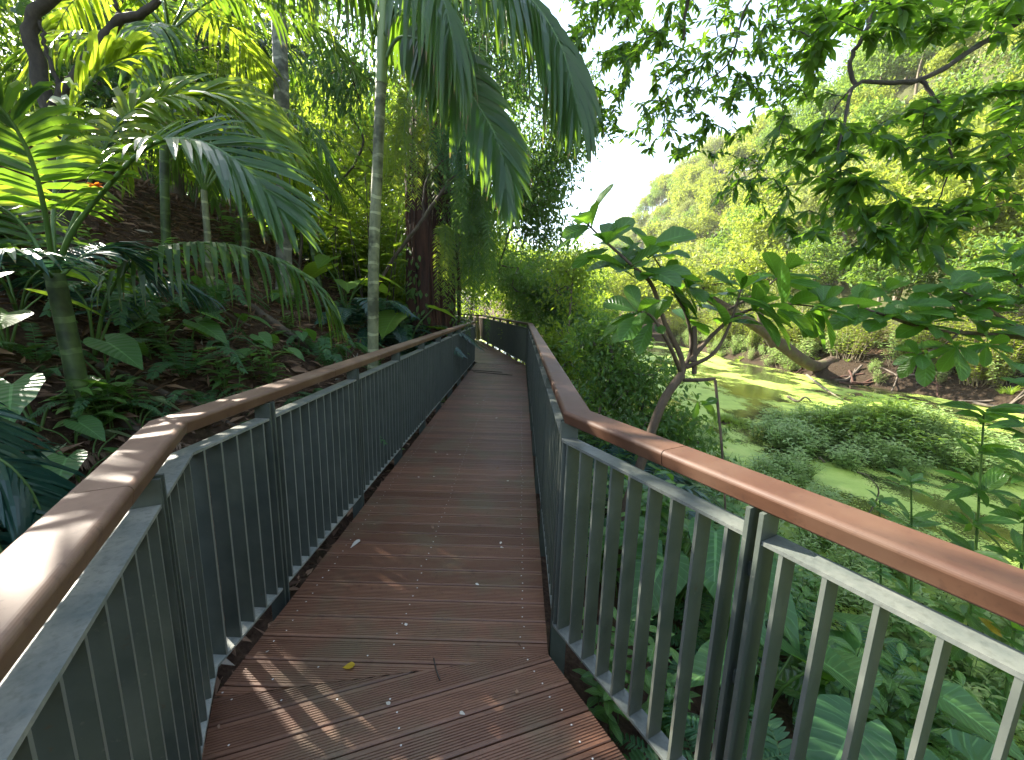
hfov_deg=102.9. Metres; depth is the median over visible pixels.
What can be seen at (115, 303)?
fern
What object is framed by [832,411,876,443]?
herb
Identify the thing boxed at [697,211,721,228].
hill tree
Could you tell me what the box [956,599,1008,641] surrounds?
water herb
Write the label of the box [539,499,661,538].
fern
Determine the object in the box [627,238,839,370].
leaning tree
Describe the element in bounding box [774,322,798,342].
bank shrub
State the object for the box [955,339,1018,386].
bank shrub
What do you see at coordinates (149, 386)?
log
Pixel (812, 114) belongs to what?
hill tree
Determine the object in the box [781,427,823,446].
water herb
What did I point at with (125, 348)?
elephant ear
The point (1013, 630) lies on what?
sapling
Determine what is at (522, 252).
valley tree
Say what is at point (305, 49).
forest tree
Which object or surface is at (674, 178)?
hill tree
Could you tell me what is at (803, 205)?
hill tree
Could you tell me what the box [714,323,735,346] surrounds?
bank shrub
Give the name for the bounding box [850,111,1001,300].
hill tree
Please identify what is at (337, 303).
fern
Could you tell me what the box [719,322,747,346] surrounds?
bank shrub
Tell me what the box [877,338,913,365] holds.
bank shrub
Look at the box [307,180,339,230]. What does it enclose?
forest sapling
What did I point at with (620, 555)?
broad weed
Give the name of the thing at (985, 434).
water herb
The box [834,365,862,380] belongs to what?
driftwood
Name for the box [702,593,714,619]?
broad weed
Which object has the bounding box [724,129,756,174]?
hill tree
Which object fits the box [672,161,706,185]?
hill tree
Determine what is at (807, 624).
fern
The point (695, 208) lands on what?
hill tree
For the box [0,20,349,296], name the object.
palm
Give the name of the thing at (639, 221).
hill tree
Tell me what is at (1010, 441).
water herb
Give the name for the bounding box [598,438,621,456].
broad weed
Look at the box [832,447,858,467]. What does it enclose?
water herb
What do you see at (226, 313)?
log
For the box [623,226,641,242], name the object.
hill tree
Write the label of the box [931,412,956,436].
water herb
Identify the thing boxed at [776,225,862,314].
hill tree
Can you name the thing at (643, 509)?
broad weed
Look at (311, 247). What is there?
palm
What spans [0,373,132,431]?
elephant ear
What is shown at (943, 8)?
hill tree
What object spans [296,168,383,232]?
forest sapling
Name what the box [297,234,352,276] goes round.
elephant ear
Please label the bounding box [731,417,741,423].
reed tuft
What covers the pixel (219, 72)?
forest tree
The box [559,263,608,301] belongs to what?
valley tree
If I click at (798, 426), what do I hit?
water herb
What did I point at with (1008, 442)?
water herb
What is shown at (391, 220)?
forest tree
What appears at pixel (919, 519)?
sapling
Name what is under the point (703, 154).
hill tree
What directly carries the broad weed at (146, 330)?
on the ground
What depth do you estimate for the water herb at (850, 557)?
4.84 m
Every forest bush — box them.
[0,55,82,127]
[293,216,395,292]
[296,202,363,245]
[332,241,405,302]
[354,228,405,299]
[364,221,464,311]
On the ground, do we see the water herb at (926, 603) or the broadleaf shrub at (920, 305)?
the broadleaf shrub at (920, 305)
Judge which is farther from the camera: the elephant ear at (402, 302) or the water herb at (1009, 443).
the elephant ear at (402, 302)
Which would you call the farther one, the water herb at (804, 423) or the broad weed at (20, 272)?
the water herb at (804, 423)
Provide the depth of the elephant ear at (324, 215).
9.92 m
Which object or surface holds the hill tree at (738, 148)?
on the ground
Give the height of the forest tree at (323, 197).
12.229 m
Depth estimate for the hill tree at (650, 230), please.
89.76 m
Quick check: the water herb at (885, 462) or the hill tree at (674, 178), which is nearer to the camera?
the water herb at (885, 462)
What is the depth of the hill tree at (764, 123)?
69.81 m
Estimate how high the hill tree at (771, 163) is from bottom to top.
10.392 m
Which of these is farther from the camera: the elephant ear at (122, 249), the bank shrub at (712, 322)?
the bank shrub at (712, 322)
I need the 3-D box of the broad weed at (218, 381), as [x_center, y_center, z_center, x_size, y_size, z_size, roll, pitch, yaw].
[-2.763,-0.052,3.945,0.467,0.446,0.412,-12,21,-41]
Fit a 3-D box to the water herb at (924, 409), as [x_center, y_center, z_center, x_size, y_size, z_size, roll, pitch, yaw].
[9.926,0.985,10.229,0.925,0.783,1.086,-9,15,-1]
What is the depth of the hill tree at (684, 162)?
110.97 m
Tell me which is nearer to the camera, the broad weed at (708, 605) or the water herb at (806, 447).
the broad weed at (708, 605)
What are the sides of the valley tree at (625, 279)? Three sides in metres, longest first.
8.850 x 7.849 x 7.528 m
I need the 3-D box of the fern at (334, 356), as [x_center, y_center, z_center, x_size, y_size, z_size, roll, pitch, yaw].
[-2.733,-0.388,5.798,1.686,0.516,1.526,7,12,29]
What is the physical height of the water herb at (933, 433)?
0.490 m
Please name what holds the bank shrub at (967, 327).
on the ground
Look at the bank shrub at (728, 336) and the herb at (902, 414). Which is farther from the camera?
the bank shrub at (728, 336)
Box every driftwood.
[830,373,863,378]
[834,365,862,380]
[839,372,884,384]
[848,370,853,380]
[851,374,891,383]
[880,366,897,376]
[935,375,937,396]
[959,400,992,401]
[972,402,996,406]
[1008,390,1023,403]
[1010,395,1023,403]
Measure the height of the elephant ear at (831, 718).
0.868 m
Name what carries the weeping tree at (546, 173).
on the ground
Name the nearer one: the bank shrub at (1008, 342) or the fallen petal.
the fallen petal
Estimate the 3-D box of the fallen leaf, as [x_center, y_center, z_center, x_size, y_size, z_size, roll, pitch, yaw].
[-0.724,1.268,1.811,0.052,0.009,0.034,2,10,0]
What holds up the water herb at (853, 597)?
in the water
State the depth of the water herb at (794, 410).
11.39 m
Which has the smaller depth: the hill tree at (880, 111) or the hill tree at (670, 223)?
the hill tree at (880, 111)
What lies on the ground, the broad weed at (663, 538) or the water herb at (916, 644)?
the broad weed at (663, 538)
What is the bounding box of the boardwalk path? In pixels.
[202,340,625,759]
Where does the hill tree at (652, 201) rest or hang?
on the ground
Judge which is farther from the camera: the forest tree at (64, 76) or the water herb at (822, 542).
the forest tree at (64, 76)
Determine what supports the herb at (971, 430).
on the ground
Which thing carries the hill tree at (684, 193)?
on the ground
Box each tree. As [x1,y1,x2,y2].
[0,0,86,46]
[0,0,111,90]
[0,0,126,163]
[0,0,268,199]
[0,13,24,84]
[5,3,156,125]
[19,0,161,294]
[107,0,293,211]
[160,45,257,169]
[173,32,289,158]
[208,3,364,200]
[227,28,355,211]
[252,128,328,269]
[260,25,373,204]
[289,0,548,344]
[289,49,409,228]
[291,44,410,212]
[311,173,365,208]
[312,71,374,239]
[323,99,491,297]
[324,79,411,220]
[328,167,405,268]
[350,140,402,217]
[453,0,622,316]
[453,209,512,313]
[454,224,515,316]
[456,226,522,317]
[463,230,527,339]
[482,252,558,323]
[486,241,564,336]
[493,231,553,319]
[520,238,624,356]
[525,242,653,395]
[537,296,613,381]
[541,245,570,273]
[558,233,603,263]
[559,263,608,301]
[563,0,1023,275]
[578,261,623,299]
[582,284,626,324]
[591,252,654,314]
[593,254,630,315]
[607,240,636,255]
[609,261,659,312]
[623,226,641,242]
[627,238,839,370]
[630,206,645,218]
[632,210,651,228]
[636,199,652,216]
[638,193,648,213]
[641,217,668,237]
[642,240,698,267]
[643,213,667,231]
[646,194,659,212]
[647,185,668,203]
[648,173,662,202]
[648,177,669,206]
[650,205,672,217]
[653,213,706,249]
[655,170,674,203]
[655,242,707,267]
[660,203,674,218]
[663,286,704,304]
[664,298,689,320]
[665,179,701,218]
[666,175,676,189]
[669,163,691,185]
[669,182,715,209]
[671,154,699,170]
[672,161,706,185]
[674,197,697,218]
[675,208,725,245]
[682,203,702,221]
[682,244,714,302]
[684,161,717,187]
[689,246,726,282]
[690,201,717,214]
[694,137,719,170]
[694,176,742,231]
[695,169,716,187]
[695,237,723,248]
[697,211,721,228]
[699,133,731,172]
[699,157,717,170]
[699,236,724,264]
[699,287,742,315]
[703,173,731,188]
[705,261,752,310]
[706,192,788,264]
[711,198,760,235]
[715,154,725,172]
[716,139,768,177]
[717,201,815,303]
[719,203,741,224]
[719,250,763,278]
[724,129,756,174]
[724,179,746,209]
[737,166,814,210]
[742,109,785,144]
[747,122,791,175]
[750,106,799,140]
[751,269,814,310]
[752,135,803,172]
[758,67,842,134]
[762,142,816,195]
[770,198,830,252]
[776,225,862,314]
[777,145,903,280]
[778,219,856,279]
[785,106,838,156]
[794,71,890,147]
[796,296,841,322]
[806,87,913,234]
[824,42,901,94]
[829,91,910,142]
[832,228,962,307]
[834,77,899,115]
[839,44,931,86]
[842,15,923,94]
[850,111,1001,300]
[861,118,920,160]
[864,157,914,223]
[872,117,1023,318]
[883,9,945,94]
[889,57,931,90]
[908,22,1023,127]
[910,75,979,108]
[921,1,986,22]
[922,19,985,81]
[927,0,997,76]
[937,221,1023,322]
[957,101,1023,219]
[957,164,1021,267]
[961,20,1021,97]
[983,23,1023,108]
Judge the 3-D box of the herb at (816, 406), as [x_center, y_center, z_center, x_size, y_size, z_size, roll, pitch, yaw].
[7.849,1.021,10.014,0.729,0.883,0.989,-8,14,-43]
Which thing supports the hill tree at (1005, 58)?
on the ground
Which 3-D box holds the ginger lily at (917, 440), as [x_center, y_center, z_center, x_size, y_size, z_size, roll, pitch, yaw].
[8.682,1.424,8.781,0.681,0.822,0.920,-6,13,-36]
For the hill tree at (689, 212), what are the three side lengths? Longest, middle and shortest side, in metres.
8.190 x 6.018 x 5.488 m
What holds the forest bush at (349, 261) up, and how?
on the ground
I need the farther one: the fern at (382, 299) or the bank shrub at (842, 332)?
the bank shrub at (842, 332)
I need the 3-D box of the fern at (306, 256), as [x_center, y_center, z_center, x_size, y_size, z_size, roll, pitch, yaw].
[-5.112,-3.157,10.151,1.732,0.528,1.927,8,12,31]
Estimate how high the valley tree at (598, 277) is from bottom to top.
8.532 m
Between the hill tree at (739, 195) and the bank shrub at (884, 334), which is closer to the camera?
the bank shrub at (884, 334)
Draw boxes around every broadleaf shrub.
[550,183,877,520]
[824,243,1023,386]
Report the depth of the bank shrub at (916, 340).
17.15 m
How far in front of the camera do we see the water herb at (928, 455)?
8.57 m
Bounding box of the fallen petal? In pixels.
[350,539,359,547]
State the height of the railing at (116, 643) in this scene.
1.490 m
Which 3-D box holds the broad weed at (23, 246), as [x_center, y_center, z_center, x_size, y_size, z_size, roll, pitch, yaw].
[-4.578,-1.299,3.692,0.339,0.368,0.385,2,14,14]
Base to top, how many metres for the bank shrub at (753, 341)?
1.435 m
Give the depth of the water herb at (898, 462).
8.16 m
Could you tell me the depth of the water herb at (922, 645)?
3.77 m
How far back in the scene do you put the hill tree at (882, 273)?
20.77 m
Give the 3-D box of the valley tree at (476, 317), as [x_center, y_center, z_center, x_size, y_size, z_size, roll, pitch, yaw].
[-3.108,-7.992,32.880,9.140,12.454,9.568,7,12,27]
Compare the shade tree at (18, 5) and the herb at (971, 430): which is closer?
the shade tree at (18, 5)
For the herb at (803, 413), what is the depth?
10.49 m
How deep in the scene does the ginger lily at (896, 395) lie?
10.12 m
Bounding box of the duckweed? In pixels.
[480,339,1023,759]
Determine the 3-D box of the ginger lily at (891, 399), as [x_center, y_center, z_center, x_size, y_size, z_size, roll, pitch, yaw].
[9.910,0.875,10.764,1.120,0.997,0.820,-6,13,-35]
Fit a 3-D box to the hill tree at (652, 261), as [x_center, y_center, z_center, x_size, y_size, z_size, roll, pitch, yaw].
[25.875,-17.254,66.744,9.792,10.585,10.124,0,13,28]
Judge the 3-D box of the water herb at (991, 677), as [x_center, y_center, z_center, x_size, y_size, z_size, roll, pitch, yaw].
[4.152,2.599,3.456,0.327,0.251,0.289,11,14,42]
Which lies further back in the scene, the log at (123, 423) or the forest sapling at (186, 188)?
the forest sapling at (186, 188)
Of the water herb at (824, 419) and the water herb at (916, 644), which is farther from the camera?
the water herb at (824, 419)
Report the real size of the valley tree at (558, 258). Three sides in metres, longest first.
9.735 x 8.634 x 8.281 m
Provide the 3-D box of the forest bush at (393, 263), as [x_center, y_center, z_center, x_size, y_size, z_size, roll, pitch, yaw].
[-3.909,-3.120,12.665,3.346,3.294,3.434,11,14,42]
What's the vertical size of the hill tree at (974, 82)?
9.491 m
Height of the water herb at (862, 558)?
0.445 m
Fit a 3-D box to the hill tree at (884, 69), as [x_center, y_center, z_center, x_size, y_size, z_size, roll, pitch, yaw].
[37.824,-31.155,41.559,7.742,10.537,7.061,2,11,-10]
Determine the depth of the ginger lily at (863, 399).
10.19 m
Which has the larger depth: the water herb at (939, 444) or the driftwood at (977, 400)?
the driftwood at (977, 400)
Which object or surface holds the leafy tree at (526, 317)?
on the ground
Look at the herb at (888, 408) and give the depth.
9.66 m
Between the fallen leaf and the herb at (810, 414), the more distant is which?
the herb at (810, 414)
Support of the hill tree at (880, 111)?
on the ground
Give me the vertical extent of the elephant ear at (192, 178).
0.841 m
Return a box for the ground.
[0,20,1023,759]
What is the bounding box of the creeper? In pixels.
[396,108,469,354]
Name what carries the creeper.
attached to the strangler tree at (420, 241)
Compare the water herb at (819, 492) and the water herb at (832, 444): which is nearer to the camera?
the water herb at (819, 492)
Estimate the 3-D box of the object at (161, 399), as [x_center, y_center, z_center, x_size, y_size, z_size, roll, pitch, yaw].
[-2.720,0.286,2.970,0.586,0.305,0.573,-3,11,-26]
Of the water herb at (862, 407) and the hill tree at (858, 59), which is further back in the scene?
the hill tree at (858, 59)
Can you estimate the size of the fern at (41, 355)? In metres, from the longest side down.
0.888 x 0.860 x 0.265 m
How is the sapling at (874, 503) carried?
on the ground
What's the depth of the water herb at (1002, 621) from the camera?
3.98 m
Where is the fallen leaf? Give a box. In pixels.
[342,662,354,668]
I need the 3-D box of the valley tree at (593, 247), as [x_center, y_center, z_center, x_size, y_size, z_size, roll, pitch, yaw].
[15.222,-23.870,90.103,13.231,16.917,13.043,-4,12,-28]
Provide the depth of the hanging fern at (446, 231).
8.26 m
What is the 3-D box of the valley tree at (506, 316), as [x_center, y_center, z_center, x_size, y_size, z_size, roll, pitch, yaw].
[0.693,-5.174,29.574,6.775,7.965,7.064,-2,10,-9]
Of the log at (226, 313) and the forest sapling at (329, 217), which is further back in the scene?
the forest sapling at (329, 217)
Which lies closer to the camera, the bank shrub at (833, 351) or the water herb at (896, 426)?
the water herb at (896, 426)
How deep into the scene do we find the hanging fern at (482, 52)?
8.07 m
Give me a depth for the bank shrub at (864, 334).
20.37 m
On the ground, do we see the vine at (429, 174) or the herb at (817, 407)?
the herb at (817, 407)
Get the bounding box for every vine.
[379,165,479,285]
[421,156,447,215]
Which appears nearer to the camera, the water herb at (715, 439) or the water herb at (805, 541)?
the water herb at (805, 541)
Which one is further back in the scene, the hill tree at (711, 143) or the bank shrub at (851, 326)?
the hill tree at (711, 143)
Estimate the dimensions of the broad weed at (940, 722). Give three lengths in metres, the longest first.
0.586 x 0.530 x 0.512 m
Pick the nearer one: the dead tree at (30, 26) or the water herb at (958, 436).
the dead tree at (30, 26)
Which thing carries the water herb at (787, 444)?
in the water
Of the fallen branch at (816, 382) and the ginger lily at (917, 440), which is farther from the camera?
the fallen branch at (816, 382)
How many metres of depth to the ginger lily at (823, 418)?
9.67 m
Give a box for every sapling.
[0,17,37,127]
[0,46,134,143]
[74,0,192,194]
[110,49,258,227]
[145,143,200,200]
[153,132,209,204]
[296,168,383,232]
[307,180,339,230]
[312,172,389,246]
[325,166,408,309]
[361,208,405,311]
[588,377,638,448]
[861,489,898,604]
[884,466,941,644]
[930,401,1023,693]
[966,362,1023,717]
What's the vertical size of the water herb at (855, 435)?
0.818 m
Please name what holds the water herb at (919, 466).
in the water
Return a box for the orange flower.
[88,182,101,186]
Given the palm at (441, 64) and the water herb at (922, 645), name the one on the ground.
the palm at (441, 64)
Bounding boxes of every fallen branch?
[786,395,810,402]
[806,374,836,396]
[841,471,879,549]
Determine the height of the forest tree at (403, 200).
9.357 m
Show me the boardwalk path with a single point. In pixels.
(386, 578)
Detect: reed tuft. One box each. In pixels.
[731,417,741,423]
[1001,385,1022,394]
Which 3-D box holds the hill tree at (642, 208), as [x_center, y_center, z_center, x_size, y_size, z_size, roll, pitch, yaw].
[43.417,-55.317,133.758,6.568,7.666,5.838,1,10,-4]
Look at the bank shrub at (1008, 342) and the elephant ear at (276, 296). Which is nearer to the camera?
the elephant ear at (276, 296)
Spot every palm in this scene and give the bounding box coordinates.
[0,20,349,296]
[0,26,330,439]
[0,241,347,355]
[0,399,86,553]
[38,0,372,256]
[65,104,369,274]
[90,0,325,243]
[227,0,401,301]
[232,119,366,288]
[253,0,604,369]
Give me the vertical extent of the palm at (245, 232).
2.521 m
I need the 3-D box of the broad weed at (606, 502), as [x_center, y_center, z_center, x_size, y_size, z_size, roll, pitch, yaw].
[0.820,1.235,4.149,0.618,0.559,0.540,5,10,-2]
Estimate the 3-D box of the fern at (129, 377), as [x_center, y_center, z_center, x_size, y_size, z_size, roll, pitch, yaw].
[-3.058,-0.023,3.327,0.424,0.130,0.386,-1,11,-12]
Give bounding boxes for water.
[479,339,1023,759]
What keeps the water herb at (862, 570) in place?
in the water
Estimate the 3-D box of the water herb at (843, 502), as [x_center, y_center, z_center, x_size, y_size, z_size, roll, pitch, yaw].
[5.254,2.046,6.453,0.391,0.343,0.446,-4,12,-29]
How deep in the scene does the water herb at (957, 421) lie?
9.66 m
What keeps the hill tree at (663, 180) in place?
on the ground
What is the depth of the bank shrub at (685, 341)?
34.35 m
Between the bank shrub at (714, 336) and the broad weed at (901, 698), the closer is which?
the broad weed at (901, 698)
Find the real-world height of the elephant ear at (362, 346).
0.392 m
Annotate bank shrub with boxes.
[671,311,693,337]
[674,314,691,335]
[675,322,686,339]
[682,330,698,346]
[690,308,716,334]
[697,309,716,336]
[703,315,717,335]
[708,324,720,345]
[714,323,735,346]
[714,338,728,351]
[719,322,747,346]
[724,336,745,353]
[728,323,743,345]
[735,313,754,338]
[739,330,763,350]
[742,347,757,361]
[744,326,767,351]
[747,332,765,350]
[760,347,784,366]
[768,348,787,367]
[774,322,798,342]
[775,325,801,354]
[780,358,800,371]
[781,322,801,345]
[790,325,818,351]
[791,335,819,356]
[796,339,821,356]
[805,323,826,353]
[811,325,850,354]
[825,330,852,356]
[834,323,883,362]
[838,324,853,339]
[839,332,853,351]
[843,327,855,344]
[846,318,887,346]
[852,318,895,348]
[852,322,884,348]
[861,323,894,343]
[869,368,888,385]
[874,331,916,363]
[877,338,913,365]
[883,310,943,345]
[890,320,937,371]
[914,313,967,368]
[916,316,975,370]
[918,336,941,370]
[928,307,1013,348]
[934,370,949,384]
[951,335,1023,387]
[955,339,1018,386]
[957,316,1008,346]
[970,311,1023,379]
[970,336,1023,377]
[978,350,1023,386]
[979,315,1023,372]
[985,315,1023,377]
[985,350,1023,386]
[1005,308,1022,345]
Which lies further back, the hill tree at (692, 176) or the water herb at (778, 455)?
the hill tree at (692, 176)
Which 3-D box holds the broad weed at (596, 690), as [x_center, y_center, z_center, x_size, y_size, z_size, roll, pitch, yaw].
[0.534,1.577,2.191,0.542,0.608,0.528,9,11,32]
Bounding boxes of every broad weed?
[0,215,35,248]
[0,235,46,286]
[2,209,29,248]
[39,377,128,428]
[45,295,81,322]
[57,375,139,435]
[77,224,100,257]
[100,374,153,421]
[109,309,180,359]
[149,237,184,266]
[196,352,253,395]
[210,210,257,245]
[239,345,293,387]
[278,313,294,330]
[283,288,303,309]
[572,607,674,744]
[573,534,621,576]
[577,469,609,517]
[578,416,611,448]
[586,506,663,597]
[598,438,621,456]
[606,471,684,544]
[630,645,700,753]
[658,524,690,554]
[663,532,707,603]
[678,474,707,499]
[691,494,747,528]
[695,483,722,504]
[697,605,762,685]
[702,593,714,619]
[713,509,774,556]
[716,496,744,513]
[766,564,818,639]
[783,612,880,717]
[791,563,840,619]
[791,587,834,630]
[834,625,918,717]
[860,627,931,674]
[866,693,905,747]
[869,714,962,759]
[874,662,971,758]
[889,676,912,723]
[891,656,978,727]
[903,708,968,759]
[973,697,1023,759]
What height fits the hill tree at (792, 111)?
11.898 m
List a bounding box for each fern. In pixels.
[0,245,137,288]
[0,322,100,363]
[1,361,62,378]
[18,276,229,326]
[27,378,166,418]
[88,407,182,440]
[101,297,235,319]
[102,337,256,379]
[107,370,172,382]
[118,162,193,194]
[136,274,270,312]
[151,385,251,416]
[188,328,255,348]
[192,285,261,299]
[233,410,387,445]
[263,293,302,303]
[271,330,366,353]
[280,337,384,366]
[283,388,320,404]
[292,245,328,260]
[293,388,321,401]
[312,297,419,329]
[314,296,348,305]
[338,296,401,312]
[341,296,382,307]
[349,317,439,346]
[364,331,486,358]
[372,51,441,225]
[401,325,447,349]
[429,20,492,203]
[429,125,473,193]
[432,224,456,310]
[439,151,508,341]
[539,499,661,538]
[578,433,709,500]
[578,462,723,519]
[610,700,789,759]
[622,701,906,759]
[648,592,782,730]
[655,584,842,716]
[661,506,716,546]
[710,594,812,658]
[761,612,813,647]
[797,605,989,741]
[858,624,923,699]
[878,665,944,739]
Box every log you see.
[42,222,250,326]
[58,367,141,433]
[95,361,237,425]
[214,281,311,351]
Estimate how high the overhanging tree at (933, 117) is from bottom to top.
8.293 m
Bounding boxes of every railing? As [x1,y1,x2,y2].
[0,315,474,759]
[456,314,1023,759]
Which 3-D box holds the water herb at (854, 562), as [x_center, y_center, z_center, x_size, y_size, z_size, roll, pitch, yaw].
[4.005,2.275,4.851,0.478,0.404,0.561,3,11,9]
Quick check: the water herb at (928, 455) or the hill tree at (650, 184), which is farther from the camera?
the hill tree at (650, 184)
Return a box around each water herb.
[706,432,725,444]
[711,447,734,461]
[729,453,774,474]
[735,513,791,535]
[746,416,773,441]
[747,452,785,476]
[756,410,797,437]
[756,449,789,471]
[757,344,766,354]
[759,451,790,466]
[760,405,801,423]
[760,417,812,446]
[761,447,804,472]
[764,419,815,449]
[766,416,807,445]
[767,463,799,482]
[773,434,808,453]
[775,404,812,416]
[778,433,815,456]
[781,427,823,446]
[782,414,819,429]
[782,424,833,453]
[782,426,828,459]
[782,452,826,479]
[784,415,832,439]
[785,524,824,551]
[787,409,821,427]
[787,454,830,482]
[787,523,839,553]
[788,440,819,455]
[789,538,836,560]
[790,431,829,454]
[794,484,834,498]
[795,569,861,611]
[796,471,823,487]
[798,527,845,554]
[799,570,821,601]
[806,480,838,497]
[810,427,845,449]
[812,409,866,432]
[822,423,861,449]
[824,485,859,503]
[825,440,873,471]
[825,441,853,462]
[825,540,894,586]
[828,551,877,577]
[830,498,849,504]
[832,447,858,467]
[834,413,870,440]
[836,587,856,607]
[837,419,884,451]
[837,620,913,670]
[839,567,882,609]
[842,404,888,423]
[843,425,882,442]
[845,558,895,587]
[849,550,882,566]
[850,432,909,460]
[851,434,901,468]
[851,595,938,646]
[852,400,876,423]
[859,433,909,464]
[860,414,897,442]
[866,441,924,473]
[866,604,932,655]
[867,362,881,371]
[868,448,915,469]
[869,416,921,440]
[872,401,921,416]
[874,433,928,464]
[881,405,931,426]
[882,404,915,420]
[883,565,924,584]
[885,516,946,538]
[886,405,940,436]
[893,415,925,430]
[893,512,930,533]
[895,455,938,476]
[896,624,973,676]
[897,402,950,425]
[903,402,948,434]
[905,576,963,611]
[905,625,934,654]
[907,402,940,422]
[909,443,947,468]
[913,417,941,436]
[913,592,943,609]
[915,405,956,432]
[918,432,958,461]
[921,421,946,438]
[922,420,967,444]
[922,435,979,475]
[927,664,970,684]
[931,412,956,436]
[933,639,1012,693]
[935,419,978,441]
[935,431,974,443]
[939,446,970,464]
[940,435,967,450]
[944,674,1023,739]
[946,451,977,469]
[949,425,1003,449]
[951,442,1022,474]
[952,424,1009,442]
[956,597,1021,641]
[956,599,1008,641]
[958,451,1022,481]
[968,433,1023,459]
[973,446,1023,475]
[977,669,1004,689]
[984,438,1023,468]
[984,634,1023,681]
[986,436,1023,449]
[993,614,1016,638]
[997,458,1023,478]
[1002,675,1023,719]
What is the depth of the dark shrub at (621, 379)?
6.29 m
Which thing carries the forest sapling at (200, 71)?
on the ground
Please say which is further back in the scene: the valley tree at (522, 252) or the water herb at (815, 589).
the valley tree at (522, 252)
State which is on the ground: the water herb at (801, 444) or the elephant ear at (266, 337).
the elephant ear at (266, 337)
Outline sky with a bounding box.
[0,0,923,295]
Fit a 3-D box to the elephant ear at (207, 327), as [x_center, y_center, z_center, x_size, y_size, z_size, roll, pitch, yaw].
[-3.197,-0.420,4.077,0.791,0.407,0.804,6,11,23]
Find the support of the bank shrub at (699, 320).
on the ground
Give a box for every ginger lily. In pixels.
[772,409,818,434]
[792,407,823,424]
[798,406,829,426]
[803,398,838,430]
[805,407,855,448]
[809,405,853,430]
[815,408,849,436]
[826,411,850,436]
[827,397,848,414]
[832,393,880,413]
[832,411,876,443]
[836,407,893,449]
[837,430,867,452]
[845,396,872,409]
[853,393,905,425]
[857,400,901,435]
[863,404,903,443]
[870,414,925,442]
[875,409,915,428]
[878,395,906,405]
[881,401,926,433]
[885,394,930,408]
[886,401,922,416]
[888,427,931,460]
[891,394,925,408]
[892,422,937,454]
[893,424,944,460]
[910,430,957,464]
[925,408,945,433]
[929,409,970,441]
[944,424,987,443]
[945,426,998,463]
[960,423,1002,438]
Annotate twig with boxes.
[433,658,440,680]
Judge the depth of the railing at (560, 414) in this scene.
1.24 m
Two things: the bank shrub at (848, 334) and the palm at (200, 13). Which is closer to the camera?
the palm at (200, 13)
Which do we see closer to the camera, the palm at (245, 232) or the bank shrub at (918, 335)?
the palm at (245, 232)
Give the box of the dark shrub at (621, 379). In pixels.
[548,295,740,470]
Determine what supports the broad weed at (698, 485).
on the ground
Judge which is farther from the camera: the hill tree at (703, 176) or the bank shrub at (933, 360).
the hill tree at (703, 176)
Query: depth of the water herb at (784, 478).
7.39 m
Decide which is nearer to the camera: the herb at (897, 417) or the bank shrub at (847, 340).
the herb at (897, 417)
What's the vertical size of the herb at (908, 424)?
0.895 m
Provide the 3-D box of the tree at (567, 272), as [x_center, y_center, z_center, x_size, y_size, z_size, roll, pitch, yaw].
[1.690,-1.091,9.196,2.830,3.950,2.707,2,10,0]
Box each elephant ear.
[0,247,106,310]
[0,288,102,352]
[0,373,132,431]
[1,224,45,248]
[16,106,91,145]
[18,333,148,380]
[22,268,126,295]
[25,415,105,444]
[41,447,117,482]
[71,120,195,180]
[94,142,183,185]
[94,256,130,272]
[105,242,173,270]
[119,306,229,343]
[135,317,227,352]
[143,154,211,201]
[144,323,185,339]
[154,173,191,187]
[175,276,223,292]
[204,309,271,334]
[209,185,255,214]
[210,194,243,210]
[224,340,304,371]
[231,332,279,352]
[247,210,343,256]
[259,223,367,260]
[269,290,307,306]
[275,327,316,349]
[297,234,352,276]
[302,254,404,307]
[322,342,366,359]
[379,288,404,304]
[379,305,457,353]
[592,463,673,527]
[602,516,765,646]
[612,454,632,459]
[659,501,799,652]
[690,600,886,759]
[756,647,1010,759]
[780,612,1023,759]
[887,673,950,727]
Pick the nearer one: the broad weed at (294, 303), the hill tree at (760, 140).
the broad weed at (294, 303)
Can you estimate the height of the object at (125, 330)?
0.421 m
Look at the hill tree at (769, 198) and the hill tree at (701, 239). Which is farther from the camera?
the hill tree at (701, 239)
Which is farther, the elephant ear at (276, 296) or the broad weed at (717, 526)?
the elephant ear at (276, 296)
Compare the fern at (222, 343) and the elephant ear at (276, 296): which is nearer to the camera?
the fern at (222, 343)
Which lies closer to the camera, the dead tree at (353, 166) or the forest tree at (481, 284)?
the dead tree at (353, 166)
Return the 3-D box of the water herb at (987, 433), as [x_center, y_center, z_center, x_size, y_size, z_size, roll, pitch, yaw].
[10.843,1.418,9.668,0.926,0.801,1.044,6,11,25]
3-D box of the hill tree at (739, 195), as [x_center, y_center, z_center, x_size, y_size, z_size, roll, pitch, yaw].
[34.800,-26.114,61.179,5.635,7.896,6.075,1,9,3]
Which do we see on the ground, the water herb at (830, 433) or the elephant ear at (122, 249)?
the elephant ear at (122, 249)
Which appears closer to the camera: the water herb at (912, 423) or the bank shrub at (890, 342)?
the water herb at (912, 423)
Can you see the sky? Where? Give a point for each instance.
(630, 171)
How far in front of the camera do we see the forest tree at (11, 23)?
7.68 m

